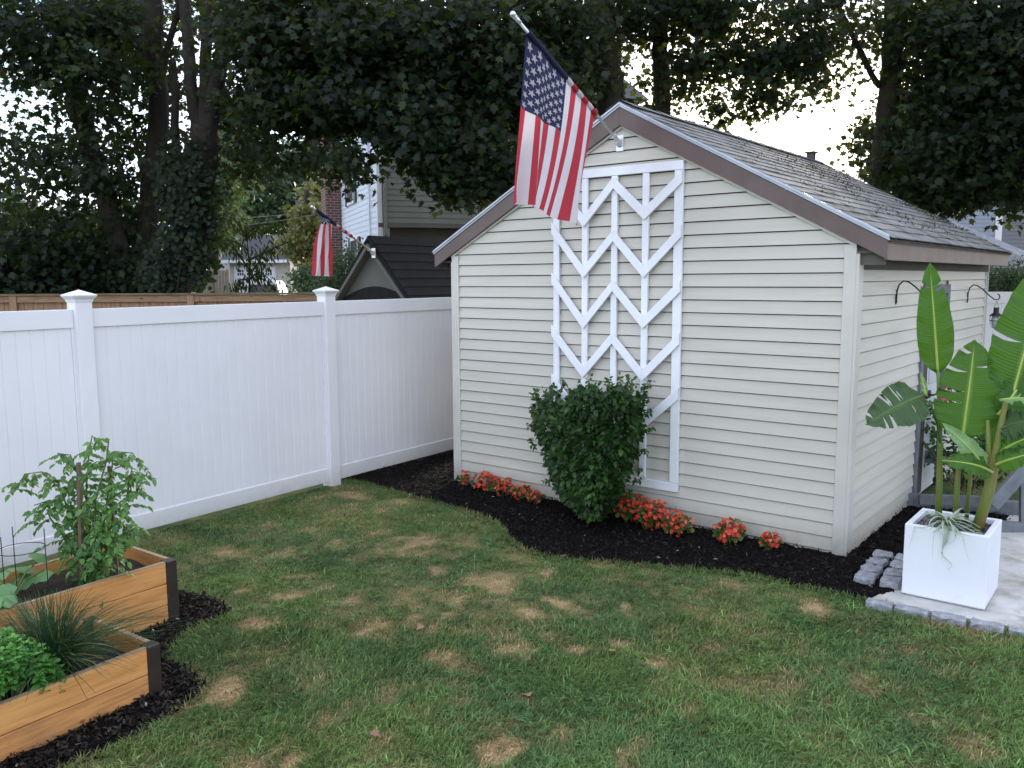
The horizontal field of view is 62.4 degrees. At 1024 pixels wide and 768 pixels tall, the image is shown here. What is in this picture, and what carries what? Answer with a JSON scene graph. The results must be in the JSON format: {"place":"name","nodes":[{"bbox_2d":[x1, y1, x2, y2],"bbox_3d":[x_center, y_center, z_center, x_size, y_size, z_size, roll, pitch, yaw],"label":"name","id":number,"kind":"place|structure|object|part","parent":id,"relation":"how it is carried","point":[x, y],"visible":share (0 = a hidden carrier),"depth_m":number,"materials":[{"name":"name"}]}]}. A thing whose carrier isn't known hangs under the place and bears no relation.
{"place":"outdoors","nodes":[
{"label":"outdoors","id":0,"kind":"place"},
{"bbox_2d":[227,214,284,217],"bbox_3d":[-10.125,-6.529,32.435,6.306,0.306,0.025,2,7,18],"label":"power line","id":1,"kind":"object","parent":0,"point":[255,217],"visible":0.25,"depth_m":32.35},
{"bbox_2d":[220,234,300,294],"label":"garage","id":2,"kind":"structure","parent":0,"point":[279,269],"depth_m":51.54,"materials":[{"name":"beige paint"}]},
{"bbox_2d":[234,266,275,292],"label":"garage door","id":3,"kind":"structure","parent":2,"relation":"in","point":[237,275],"depth_m":51.50,"materials":[{"name":"white metal"}]},
{"bbox_2d":[226,214,316,226],"bbox_3d":[-9.035,-5.571,28.524,7.487,0.507,0.025,2,7,15],"label":"power line","id":4,"kind":"object","parent":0,"point":[279,220],"visible":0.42,"depth_m":28.15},
{"bbox_2d":[284,200,388,235],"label":"house","id":5,"kind":"structure","parent":0,"point":[294,203],"depth_m":63.65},
{"bbox_2d":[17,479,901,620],"bbox_3d":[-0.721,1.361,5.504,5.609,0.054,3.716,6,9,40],"label":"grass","id":6,"kind":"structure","parent":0,"point":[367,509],"depth_m":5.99,"materials":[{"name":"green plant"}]},
{"bbox_2d":[320,62,648,285],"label":"house","id":7,"kind":"structure","parent":0,"point":[395,212],"depth_m":20.32,"materials":[{"name":"grey"}]},
{"bbox_2d":[345,144,356,206],"bbox_3d":[-4.344,-5.594,22.655,0.040,1.550,1.600,-3,8,-20],"label":"window","id":8,"kind":"structure","parent":7,"relation":"in","point":[354,195],"depth_m":22.57,"materials":[{"name":"white glass"}]},
{"bbox_2d":[348,236,360,256],"bbox_3d":[-4.206,-3.074,22.638,0.040,1.650,1.700,-3,8,-20],"label":"window","id":9,"kind":"structure","parent":7,"relation":"in","point":[351,240],"depth_m":22.51,"materials":[{"name":"white glass"}]},
{"bbox_2d":[0,0,998,269],"label":"sky","id":10,"kind":"structure","parent":0,"point":[810,132],"materials":[{"name":"white"}]},
{"bbox_2d":[0,440,1023,767],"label":"lawn","id":11,"kind":"structure","parent":0,"point":[534,610],"depth_m":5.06,"materials":[{"name":"plant"}]},
{"bbox_2d":[0,616,162,762],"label":"raised bed","id":12,"kind":"object","parent":11,"relation":"on","point":[42,718],"visible":0.52,"depth_m":3.87,"materials":[{"name":"brown wood"}]},
{"bbox_2d":[0,626,66,701],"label":"mint patch","id":13,"kind":"object","parent":12,"relation":"on","point":[48,673],"visible":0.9,"depth_m":3.71,"materials":[{"name":"green plant"}]},
{"bbox_2d":[0,579,193,702],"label":"chive clump","id":14,"kind":"object","parent":12,"relation":"on","point":[63,644],"visible":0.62,"depth_m":3.97,"materials":[{"name":"green plant"}]},
{"bbox_2d":[0,542,179,636],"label":"raised bed","id":15,"kind":"object","parent":11,"relation":"on","point":[155,574],"visible":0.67,"depth_m":4.87,"materials":[{"name":"brown wood"}]},
{"bbox_2d":[0,526,48,596],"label":"plant cage","id":16,"kind":"object","parent":15,"relation":"on","point":[13,544],"visible":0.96,"depth_m":4.53,"materials":[{"name":"black metal"}]},
{"bbox_2d":[0,553,52,608],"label":"squash plant","id":17,"kind":"object","parent":15,"relation":"on","point":[26,579],"visible":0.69,"depth_m":4.67,"materials":[{"name":"green plant"}]},
{"bbox_2d":[1,435,156,608],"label":"tomato plant","id":18,"kind":"object","parent":15,"relation":"on","point":[97,566],"visible":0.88,"depth_m":4.75,"materials":[{"name":"green plant"}]},
{"bbox_2d":[76,462,83,580],"bbox_3d":[-2.413,0.777,4.726,0.020,0.690,0.019,2,7,0],"label":"plant stake","id":19,"kind":"object","parent":15,"relation":"on","point":[79,503],"visible":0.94,"depth_m":4.71,"materials":[{"name":"brown wood"}]},
{"bbox_2d":[107,466,118,574],"bbox_3d":[-2.284,0.800,4.850,0.016,0.672,0.016,-1,7,0],"label":"plant stake","id":20,"kind":"object","parent":15,"relation":"on","point":[113,519],"visible":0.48,"depth_m":4.85,"materials":[{"name":"brown wood"}]},
{"bbox_2d":[0,590,231,767],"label":"planting mulch bed","id":21,"kind":"object","parent":11,"relation":"on","point":[93,743],"visible":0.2,"depth_m":3.92,"materials":[{"name":"black wood"}]},
{"bbox_2d":[0,286,453,567],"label":"vinyl fence","id":22,"kind":"object","parent":11,"relation":"on","point":[198,410],"visible":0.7,"depth_m":7.31,"materials":[{"name":"white plastic"}]},
{"bbox_2d":[369,729,381,737],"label":"fallen leaf","id":23,"kind":"object","parent":11,"relation":"on","point":[374,732],"visible":1,"depth_m":3.78,"materials":[{"name":"brown plant"}]},
{"bbox_2d":[342,449,1012,601],"bbox_3d":[1.214,1.054,8.031,6.360,0.094,5.460,0,7,0],"label":"mulch bed","id":24,"kind":"object","parent":11,"relation":"on","point":[636,558],"visible":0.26,"depth_m":6.54,"materials":[{"name":"black wood"}]},
{"bbox_2d":[456,470,470,484],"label":"flowering plant","id":25,"kind":"object","parent":24,"relation":"on","point":[464,478],"visible":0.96,"depth_m":8.34,"materials":[{"name":"red plant"}]},
{"bbox_2d":[471,470,496,491],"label":"flowering plant","id":26,"kind":"object","parent":24,"relation":"on","point":[482,484],"visible":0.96,"depth_m":8.13,"materials":[{"name":"red plant"}]},
{"bbox_2d":[489,476,513,495],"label":"flowering plant","id":27,"kind":"object","parent":24,"relation":"on","point":[502,484],"visible":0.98,"depth_m":7.93,"materials":[{"name":"red plant"}]},
{"bbox_2d":[510,481,530,499],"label":"flowering plant","id":28,"kind":"object","parent":24,"relation":"on","point":[525,491],"visible":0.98,"depth_m":7.78,"materials":[{"name":"red plant"}]},
{"bbox_2d":[527,490,545,504],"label":"flowering plant","id":29,"kind":"object","parent":24,"relation":"on","point":[532,494],"visible":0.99,"depth_m":7.66,"materials":[{"name":"red plant"}]},
{"bbox_2d":[526,372,655,523],"bbox_3d":[0.537,0.539,7.064,1.372,1.308,0.903,4,8,31],"label":"climbing shrub","id":30,"kind":"object","parent":24,"relation":"on","point":[582,494],"visible":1,"depth_m":6.74,"materials":[{"name":"green plant"}]},
{"bbox_2d":[613,493,646,523],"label":"flowering plant","id":31,"kind":"object","parent":24,"relation":"on","point":[628,508],"visible":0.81,"depth_m":7.03,"materials":[{"name":"red plant"}]},
{"bbox_2d":[633,497,676,530],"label":"flowering plant","id":32,"kind":"object","parent":24,"relation":"on","point":[646,512],"visible":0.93,"depth_m":6.82,"materials":[{"name":"red plant"}]},
{"bbox_2d":[660,510,693,536],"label":"flowering plant","id":33,"kind":"object","parent":24,"relation":"on","point":[680,524],"visible":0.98,"depth_m":6.65,"materials":[{"name":"red plant"}]},
{"bbox_2d":[712,517,745,544],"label":"flowering plant","id":34,"kind":"object","parent":24,"relation":"on","point":[723,532],"visible":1,"depth_m":6.46,"materials":[{"name":"red plant"}]},
{"bbox_2d":[759,531,782,549],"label":"flowering plant","id":35,"kind":"object","parent":24,"relation":"on","point":[768,541],"visible":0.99,"depth_m":6.34,"materials":[{"name":"red plant"}]},
{"bbox_2d":[853,571,876,586],"bbox_3d":[2.370,1.313,5.678,0.136,0.076,0.156,3,12,35],"label":"cobblestone","id":36,"kind":"object","parent":24,"relation":"on","point":[866,578],"visible":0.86,"depth_m":5.64,"materials":[{"name":"grey stone"}]},
{"bbox_2d":[860,564,882,577],"bbox_3d":[2.473,1.293,5.824,0.142,0.074,0.158,5,7,36],"label":"cobblestone","id":37,"kind":"object","parent":24,"relation":"on","point":[877,570],"visible":0.69,"depth_m":5.79,"materials":[{"name":"grey stone"}]},
{"bbox_2d":[866,557,888,566],"bbox_3d":[2.579,1.274,5.976,0.142,0.077,0.131,3,6,39],"label":"cobblestone","id":38,"kind":"object","parent":24,"relation":"on","point":[879,562],"visible":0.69,"depth_m":5.95,"materials":[{"name":"grey stone"}]},
{"bbox_2d":[872,549,893,561],"bbox_3d":[2.685,1.255,6.126,0.142,0.077,0.165,6,8,32],"label":"cobblestone","id":39,"kind":"object","parent":24,"relation":"on","point":[880,554],"visible":0.71,"depth_m":6.09,"materials":[{"name":"grey stone"}]},
{"bbox_2d":[879,575,901,589],"bbox_3d":[2.499,1.323,5.584,0.142,0.074,0.160,3,10,33],"label":"cobblestone","id":40,"kind":"object","parent":24,"relation":"on","point":[894,583],"visible":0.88,"depth_m":5.54,"materials":[{"name":"grey stone"}]},
{"bbox_2d":[883,568,902,577],"bbox_3d":[2.595,1.304,5.738,0.140,0.078,0.155,7,9,36],"label":"cobblestone","id":41,"kind":"object","parent":24,"relation":"on","point":[892,572],"visible":0.52,"depth_m":5.71,"materials":[{"name":"grey stone"}]},
{"bbox_2d":[890,560,902,569],"bbox_3d":[2.699,1.283,5.883,0.138,0.079,0.162,6,12,40],"label":"cobblestone","id":42,"kind":"object","parent":24,"relation":"on","point":[895,564],"visible":0.4,"depth_m":5.86,"materials":[{"name":"grey stone"}]},
{"bbox_2d":[894,553,902,560],"bbox_3d":[2.804,1.265,6.042,0.146,0.078,0.155,5,8,36],"label":"cobblestone","id":43,"kind":"object","parent":24,"relation":"on","point":[899,556],"visible":0.28,"depth_m":6.02,"materials":[{"name":"grey stone"}]},
{"bbox_2d":[432,99,1012,555],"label":"garden shed","id":44,"kind":"structure","parent":11,"relation":"on","point":[800,351],"depth_m":6.76,"materials":[{"name":"beige plastic"}]},
{"bbox_2d":[510,11,623,151],"bbox_3d":[0.450,-2.242,6.401,0.070,0.782,1.459,5,9,38],"label":"flag pole","id":45,"kind":"object","parent":44,"relation":"attached to","point":[619,139],"visible":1,"depth_m":6.82,"materials":[{"name":"metal"}]},
{"bbox_2d":[513,29,597,224],"bbox_3d":[0.369,-1.869,6.329,0.148,1.338,0.982,6,9,41],"label":"flag","id":46,"kind":"object","parent":45,"relation":"hanging from","point":[558,112],"visible":1,"depth_m":6.22,"materials":[{"name":"multicoloured fabric"}]},
{"bbox_2d":[551,160,684,491],"bbox_3d":[0.857,-0.477,7.173,1.263,2.665,0.051,5,9,38],"label":"wall trellis","id":47,"kind":"object","parent":44,"relation":"attached to","point":[644,268],"depth_m":7.02,"materials":[{"name":"white paint"}]},
{"bbox_2d":[895,280,919,303],"bbox_3d":[3.165,-0.715,6.613,0.306,0.190,0.024,5,9,38],"label":"hook bracket","id":48,"kind":"object","parent":44,"relation":"attached to","point":[896,295],"visible":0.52,"depth_m":6.68,"materials":[{"name":"black metal"}]},
{"bbox_2d":[917,364,936,492],"bbox_3d":[3.907,0.094,7.875,0.114,1.845,0.840,5,9,38],"label":"door","id":49,"kind":"structure","parent":44,"relation":"in","point":[925,475],"depth_m":7.91,"materials":[{"name":"white paint"}]},
{"bbox_2d":[967,284,999,302],"bbox_3d":[4.882,-0.934,8.751,0.306,0.190,0.024,5,9,38],"label":"hook bracket","id":50,"kind":"object","parent":44,"relation":"attached to","point":[983,290],"visible":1,"depth_m":8.76,"materials":[{"name":"black metal"}]},
{"bbox_2d":[989,301,1000,327],"bbox_3d":[4.979,-0.711,8.701,0.132,0.293,0.132,5,9,38],"label":"lantern","id":51,"kind":"object","parent":50,"relation":"hanging from","point":[995,314],"visible":0.69,"depth_m":8.68,"materials":[{"name":"black metal"}]},
{"bbox_2d":[865,597,893,612],"bbox_3d":[2.283,1.389,5.253,0.164,0.092,0.095,5,12,33],"label":"curb stone","id":52,"kind":"object","parent":11,"relation":"on","point":[874,604],"visible":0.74,"depth_m":5.23,"materials":[{"name":"grey stone"}]},
{"bbox_2d":[894,603,929,619],"bbox_3d":[2.435,1.402,5.151,0.200,0.091,0.098,5,11,34],"label":"curb stone","id":53,"kind":"object","parent":11,"relation":"on","point":[913,610],"visible":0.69,"depth_m":5.12,"materials":[{"name":"grey stone"}]},
{"bbox_2d":[931,611,966,626],"bbox_3d":[2.605,1.414,5.041,0.195,0.094,0.099,6,11,35],"label":"curb stone","id":54,"kind":"object","parent":11,"relation":"on","point":[958,620],"visible":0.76,"depth_m":5.01,"materials":[{"name":"grey stone"}]},
{"bbox_2d":[922,385,1023,494],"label":"flowering bush","id":55,"kind":"object","parent":11,"relation":"on","point":[954,448],"visible":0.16,"depth_m":7.68,"materials":[{"name":"green plant"}]},
{"bbox_2d":[969,617,1004,634],"bbox_3d":[2.768,1.428,4.928,0.195,0.090,0.095,5,9,35],"label":"curb stone","id":56,"kind":"object","parent":11,"relation":"on","point":[975,623],"visible":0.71,"depth_m":4.90,"materials":[{"name":"grey stone"}]},
{"bbox_2d":[1008,626,1023,639],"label":"curb stone","id":57,"kind":"object","parent":11,"relation":"on","point":[1015,630],"visible":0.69,"depth_m":4.82,"materials":[{"name":"grey stone"}]},
{"bbox_2d":[863,142,1023,249],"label":"house","id":58,"kind":"structure","parent":0,"point":[1010,237],"depth_m":23.72,"materials":[{"name":"grey stone"}]},
{"bbox_2d":[873,515,1023,627],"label":"patio","id":59,"kind":"structure","parent":0,"point":[1005,606],"depth_m":5.37,"materials":[{"name":"concrete"}]},
{"bbox_2d":[902,508,1001,609],"bbox_3d":[2.829,1.111,5.440,0.473,0.467,0.473,5,9,38],"label":"square planter","id":60,"kind":"object","parent":59,"relation":"on","point":[963,580],"visible":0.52,"depth_m":5.27,"materials":[{"name":"plastic"}]},
{"bbox_2d":[865,263,953,521],"bbox_3d":[2.501,0.089,5.282,0.626,1.685,0.216,-4,8,-26],"label":"banana plant","id":61,"kind":"object","parent":60,"relation":"on","point":[935,332],"visible":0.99,"depth_m":5.32,"materials":[{"name":"green plant"}]},
{"bbox_2d":[910,508,982,568],"bbox_3d":[2.724,0.969,5.288,0.430,0.353,0.475,0,7,0],"label":"air plant","id":62,"kind":"object","parent":60,"relation":"on","point":[955,515],"visible":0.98,"depth_m":5.23,"materials":[{"name":"green plant"}]},
{"bbox_2d":[933,340,1001,526],"bbox_3d":[2.871,0.319,5.367,0.389,1.204,0.104,2,7,15],"label":"banana plant","id":63,"kind":"object","parent":60,"relation":"on","point":[971,412],"visible":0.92,"depth_m":5.32,"materials":[{"name":"green plant"}]},
{"bbox_2d":[964,437,973,524],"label":"banana plant","id":64,"kind":"object","parent":60,"relation":"on","point":[968,498],"visible":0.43,"depth_m":5.42,"materials":[{"name":"green plant"}]},
{"bbox_2d":[938,278,1023,531],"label":"banana plant","id":65,"kind":"object","parent":60,"relation":"on","point":[1004,435],"visible":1,"depth_m":5.24,"materials":[{"name":"green plant"}]},
{"bbox_2d":[907,450,1023,532],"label":"garden bench","id":66,"kind":"object","parent":59,"relation":"on","point":[1010,485],"visible":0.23,"depth_m":7.13,"materials":[{"name":"grey wood"}]},
{"label":"ground","id":67,"kind":"structure","parent":0,"visible":0},
{"bbox_2d":[0,241,58,293],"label":"bush","id":68,"kind":"object","parent":67,"relation":"on","point":[15,277],"visible":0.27,"depth_m":12.76,"materials":[{"name":"green plant"}]},
{"bbox_2d":[0,242,110,293],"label":"bush","id":69,"kind":"object","parent":67,"relation":"on","point":[35,264],"visible":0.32,"depth_m":12.88,"materials":[{"name":"green plant"}]},
{"bbox_2d":[0,0,183,293],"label":"maple tree","id":70,"kind":"object","parent":67,"relation":"on","point":[60,57],"visible":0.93,"depth_m":12.39,"materials":[{"name":"green plant"}]},
{"bbox_2d":[46,242,143,295],"bbox_3d":[-6.447,-0.932,13.584,1.585,2.671,1.613,3,8,26],"label":"bush","id":71,"kind":"object","parent":67,"relation":"on","point":[109,287],"visible":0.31,"depth_m":13.13,"materials":[{"name":"green plant"}]},
{"bbox_2d":[0,185,221,270],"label":"distant tree","id":72,"kind":"object","parent":67,"relation":"on","point":[58,208],"depth_m":43.00,"materials":[{"name":"green plant"}]},
{"bbox_2d":[33,0,214,292],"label":"maple tree","id":73,"kind":"object","parent":67,"relation":"on","point":[158,108],"visible":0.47,"depth_m":13.27,"materials":[{"name":"green plant"}]},
{"bbox_2d":[96,240,212,295],"bbox_3d":[-6.003,-0.994,13.752,1.895,2.740,1.631,1,7,13],"label":"bush","id":74,"kind":"object","parent":67,"relation":"on","point":[122,288],"visible":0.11,"depth_m":13.14,"materials":[{"name":"green plant"}]},
{"bbox_2d":[0,292,316,311],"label":"wooden fence","id":75,"kind":"object","parent":67,"relation":"on","point":[20,302],"visible":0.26,"depth_m":12.39,"materials":[{"name":"brown wood"}]},
{"bbox_2d":[202,269,229,292],"bbox_3d":[-13.379,-3.845,37.795,1.562,2.552,0.080,0,7,0],"label":"board fence","id":76,"kind":"object","parent":67,"relation":"on","point":[220,283],"visible":0.17,"depth_m":37.72,"materials":[{"name":"wood"}]},
{"bbox_2d":[181,87,269,282],"bbox_3d":[-13.544,-8.195,39.668,5.037,10.847,5.768,0,7,0],"label":"distant tree","id":77,"kind":"object","parent":67,"relation":"on","point":[237,195],"visible":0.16,"depth_m":39.00,"materials":[{"name":"green plant"}]},
{"bbox_2d":[219,230,235,280],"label":"house","id":78,"kind":"structure","parent":67,"relation":"on","point":[223,264],"depth_m":59.59,"materials":[{"name":"beige paint"}]},
{"bbox_2d":[187,136,307,237],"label":"distant tree","id":79,"kind":"object","parent":67,"relation":"on","point":[258,207],"visible":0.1,"depth_m":61.64,"materials":[{"name":"green plant"}]},
{"bbox_2d":[211,210,303,294],"bbox_3d":[-4.986,-1.578,15.865,1.980,3.355,1.142,2,7,14],"label":"young tree","id":80,"kind":"object","parent":67,"relation":"on","point":[248,279],"visible":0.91,"depth_m":15.73,"materials":[{"name":"green plant"}]},
{"bbox_2d":[245,280,290,294],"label":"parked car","id":81,"kind":"object","parent":67,"relation":"on","point":[259,289],"visible":0.25,"depth_m":44.73,"materials":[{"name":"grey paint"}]},
{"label":"rear window","id":82,"kind":"part","parent":81,"relation":"part of","materials":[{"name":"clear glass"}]},
{"bbox_2d":[263,133,318,234],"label":"distant tree","id":83,"kind":"object","parent":67,"relation":"on","point":[284,200],"visible":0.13,"depth_m":65.16,"materials":[{"name":"green plant"}]},
{"bbox_2d":[268,172,321,301],"bbox_3d":[-7.156,-4.553,30.128,3.044,5.955,4.152,0,7,0],"label":"distant tree","id":84,"kind":"object","parent":67,"relation":"on","point":[307,227],"visible":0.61,"depth_m":29.02,"materials":[{"name":"green plant"}]},
{"bbox_2d":[276,262,333,294],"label":"shrub","id":85,"kind":"object","parent":67,"relation":"on","point":[296,274],"visible":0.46,"depth_m":23.32,"materials":[{"name":"green plant"}]},
{"bbox_2d":[160,0,457,292],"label":"maple tree","id":86,"kind":"object","parent":67,"relation":"on","point":[301,62],"visible":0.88,"depth_m":10.83,"materials":[{"name":"green plant"}]},
{"bbox_2d":[132,127,225,292],"bbox_3d":[-4.941,-2.431,12.555,1.401,2.734,0.934,1,7,8],"label":"ivy","id":87,"kind":"object","parent":86,"relation":"attached to","point":[184,201],"visible":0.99,"depth_m":12.39,"materials":[{"name":"ivy leaf"},{"name":"ivy stem"}]},
{"bbox_2d":[297,237,363,291],"bbox_3d":[-2.887,-1.099,14.333,1.150,2.769,1.691,7,10,44],"label":"shrub","id":88,"kind":"object","parent":67,"relation":"on","point":[337,278],"visible":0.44,"depth_m":14.18,"materials":[{"name":"green plant"}]},
{"bbox_2d":[335,235,450,300],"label":"storage shed","id":89,"kind":"structure","parent":67,"relation":"on","point":[400,268],"depth_m":11.56,"materials":[{"name":"black plastic"}]},
{"bbox_2d":[310,205,375,257],"bbox_3d":[-2.111,-1.910,10.691,0.070,0.606,1.245,3,8,27],"label":"flag pole","id":90,"kind":"object","parent":89,"relation":"attached to","point":[373,252],"visible":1,"depth_m":11.14,"materials":[{"name":"metal"}]},
{"bbox_2d":[311,208,352,275],"bbox_3d":[-2.231,-1.746,10.496,0.076,0.818,0.802,3,8,27],"label":"flag","id":91,"kind":"object","parent":90,"relation":"hanging from","point":[322,260],"visible":1,"depth_m":10.35,"materials":[{"name":"multicoloured fabric"}]},
{"bbox_2d":[351,0,635,218],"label":"maple tree","id":92,"kind":"object","parent":67,"relation":"on","point":[465,158],"visible":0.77,"depth_m":10.76,"materials":[{"name":"green plant"}]},
{"bbox_2d":[584,0,884,133],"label":"maple tree","id":93,"kind":"object","parent":67,"relation":"on","point":[680,21],"visible":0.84,"depth_m":12.67,"materials":[{"name":"green plant"}]},
{"bbox_2d":[718,0,1023,237],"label":"maple tree","id":94,"kind":"object","parent":67,"relation":"on","point":[949,111],"visible":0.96,"depth_m":11.62,"materials":[{"name":"green plant"}]},
{"bbox_2d":[925,210,1023,291],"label":"outbuilding","id":95,"kind":"structure","parent":67,"relation":"on","point":[1018,252],"depth_m":15.58,"materials":[{"name":"grey"}]},
{"bbox_2d":[983,292,1018,367],"bbox_3d":[7.123,-0.388,11.563,3.527,1.920,0.127,0,7,3],"label":"vinyl fence","id":96,"kind":"object","parent":67,"relation":"on","point":[1003,300],"visible":0.05,"depth_m":11.51,"materials":[{"name":"white plastic"}]},
{"bbox_2d":[988,255,1023,291],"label":"hedge","id":97,"kind":"object","parent":67,"relation":"on","point":[1002,276],"visible":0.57,"depth_m":12.18,"materials":[{"name":"green plant"}]}
]}

